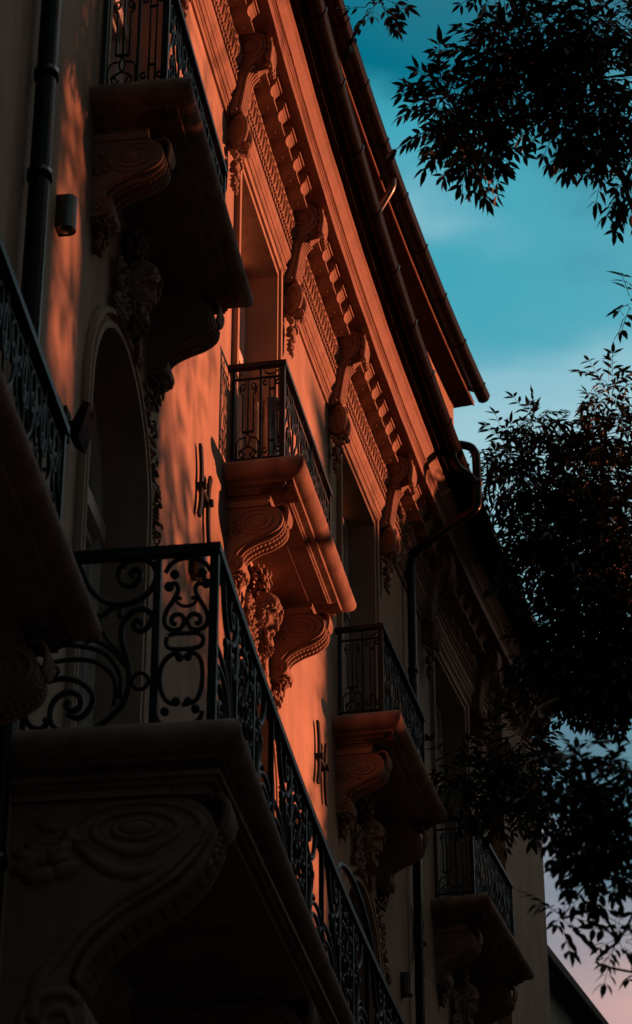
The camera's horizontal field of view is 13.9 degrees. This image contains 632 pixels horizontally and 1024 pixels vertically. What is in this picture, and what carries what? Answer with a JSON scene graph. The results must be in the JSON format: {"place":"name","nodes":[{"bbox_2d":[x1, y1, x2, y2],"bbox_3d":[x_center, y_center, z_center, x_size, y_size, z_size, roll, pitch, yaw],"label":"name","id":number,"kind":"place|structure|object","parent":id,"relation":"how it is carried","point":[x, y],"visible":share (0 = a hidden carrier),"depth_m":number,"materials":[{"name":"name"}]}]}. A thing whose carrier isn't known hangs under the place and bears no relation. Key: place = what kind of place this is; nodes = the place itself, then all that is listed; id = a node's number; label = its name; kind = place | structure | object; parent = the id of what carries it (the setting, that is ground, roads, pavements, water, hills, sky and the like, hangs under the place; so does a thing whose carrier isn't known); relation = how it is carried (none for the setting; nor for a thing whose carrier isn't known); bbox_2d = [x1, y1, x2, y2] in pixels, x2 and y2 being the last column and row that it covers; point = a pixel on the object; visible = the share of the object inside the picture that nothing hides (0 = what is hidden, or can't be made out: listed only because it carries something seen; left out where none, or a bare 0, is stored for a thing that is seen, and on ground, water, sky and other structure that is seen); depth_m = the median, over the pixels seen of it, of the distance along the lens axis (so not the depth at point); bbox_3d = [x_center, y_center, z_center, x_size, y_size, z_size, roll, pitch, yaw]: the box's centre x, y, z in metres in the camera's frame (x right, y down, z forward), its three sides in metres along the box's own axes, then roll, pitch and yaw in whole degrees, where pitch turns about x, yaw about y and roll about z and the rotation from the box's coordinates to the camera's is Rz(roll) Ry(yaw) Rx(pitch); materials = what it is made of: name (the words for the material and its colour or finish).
{"place":"outdoors","nodes":[
{"label":"outdoors","id":0,"kind":"place"},
{"bbox_2d":[255,396,278,456],"bbox_3d":[-0.389,-0.587,21.723,0.248,0.825,0.248,0,-31,0],"label":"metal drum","id":1,"kind":"object","parent":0,"point":[265,414],"visible":0.42,"depth_m":21.70,"materials":[{"name":"metal"}]},
{"bbox_2d":[0,0,566,1023],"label":"town house","id":2,"kind":"structure","parent":0,"point":[222,800],"depth_m":18.57,"materials":[{"name":"paint"}]},
{"bbox_2d":[55,194,77,236],"bbox_3d":[-1.515,-1.807,15.787,0.120,0.242,0.110,-4,-31,6],"label":"wall lamp","id":3,"kind":"object","parent":2,"relation":"attached to","point":[66,215],"visible":1,"depth_m":15.74,"materials":[{"name":"metal"}]},
{"bbox_2d":[64,400,96,453],"bbox_3d":[-1.426,-0.504,15.574,0.174,0.260,0.200,-4,-31,7],"label":"wall spotlight","id":4,"kind":"object","parent":2,"relation":"attached to","point":[82,423],"depth_m":15.53,"materials":[{"name":"black plastic"}]},
{"bbox_2d":[63,305,152,727],"bbox_3d":[-1.495,0.523,16.568,0.450,4.030,2.000,-4,-31,7],"label":"window","id":5,"kind":"structure","parent":2,"relation":"in","point":[113,510],"depth_m":17.60,"materials":[{"name":"glass"}]},
{"bbox_2d":[99,0,170,84],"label":"window","id":6,"kind":"structure","parent":2,"relation":"in","point":[145,18],"depth_m":19.92,"materials":[{"name":"paint"}]},
{"bbox_2d":[189,557,206,580],"bbox_3d":[-0.880,0.385,19.476,0.120,0.242,0.110,-5,-31,8],"label":"wall lamp","id":7,"kind":"object","parent":2,"relation":"attached to","point":[194,566],"visible":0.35,"depth_m":19.41,"materials":[{"name":"metal"}]},
{"bbox_2d":[231,644,278,817],"bbox_3d":[-0.718,2.933,20.623,0.450,4.030,2.000,-5,-31,9],"label":"window","id":8,"kind":"structure","parent":2,"relation":"in","point":[264,729],"depth_m":21.95,"materials":[{"name":"paint"}]},
{"bbox_2d":[229,156,282,461],"bbox_3d":[-0.708,-1.287,23.128,0.448,3.405,1.930,-5,-31,9],"label":"window","id":9,"kind":"structure","parent":2,"relation":"in","point":[257,329],"depth_m":24.17,"materials":[{"name":"paint"}]},
{"bbox_2d":[337,441,379,715],"bbox_3d":[0.265,1.104,27.152,0.448,3.405,1.930,-7,-31,11],"label":"window","id":10,"kind":"structure","parent":2,"relation":"in","point":[357,520],"depth_m":28.09,"materials":[{"name":"paint"}]},
{"bbox_2d":[340,865,384,1023],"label":"window","id":11,"kind":"structure","parent":2,"relation":"in","point":[362,883],"depth_m":25.86,"materials":[{"name":"paint"}]},
{"bbox_2d":[400,972,412,997],"bbox_3d":[0.954,4.934,27.072,0.120,0.242,0.110,-7,-32,12],"label":"wall lamp","id":12,"kind":"object","parent":2,"relation":"attached to","point":[406,984],"visible":1,"depth_m":27.03,"materials":[{"name":"metal"}]},
{"bbox_2d":[430,649,471,897],"bbox_3d":[1.454,3.470,31.134,0.448,3.405,1.930,-8,-32,14],"label":"window","id":13,"kind":"structure","parent":2,"relation":"in","point":[450,725],"depth_m":31.99,"materials":[{"name":"glass"}]},
{"bbox_2d":[344,0,631,1023],"label":"sky","id":14,"kind":"structure","parent":0,"point":[531,293],"materials":[{"name":"blue"}]},
{"bbox_2d":[547,944,608,1023],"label":"neighbour house","id":15,"kind":"structure","parent":0,"point":[571,1002],"depth_m":39.41,"materials":[{"name":"tile"}]},
{"label":"road","id":16,"kind":"structure","parent":0,"visible":0},
{"bbox_2d":[331,0,631,342],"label":"street tree","id":17,"kind":"object","parent":16,"relation":"on","point":[566,54],"visible":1,"depth_m":17.88,"materials":[{"name":"green plant"}]},
{"bbox_2d":[425,342,631,860],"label":"street tree","id":18,"kind":"object","parent":16,"relation":"on","point":[579,668],"visible":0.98,"depth_m":31.20,"materials":[{"name":"green plant"}]},
{"bbox_2d":[511,723,631,998],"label":"street tree","id":19,"kind":"object","parent":16,"relation":"on","point":[594,820],"visible":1,"depth_m":11.85,"materials":[{"name":"green plant"}]}
]}

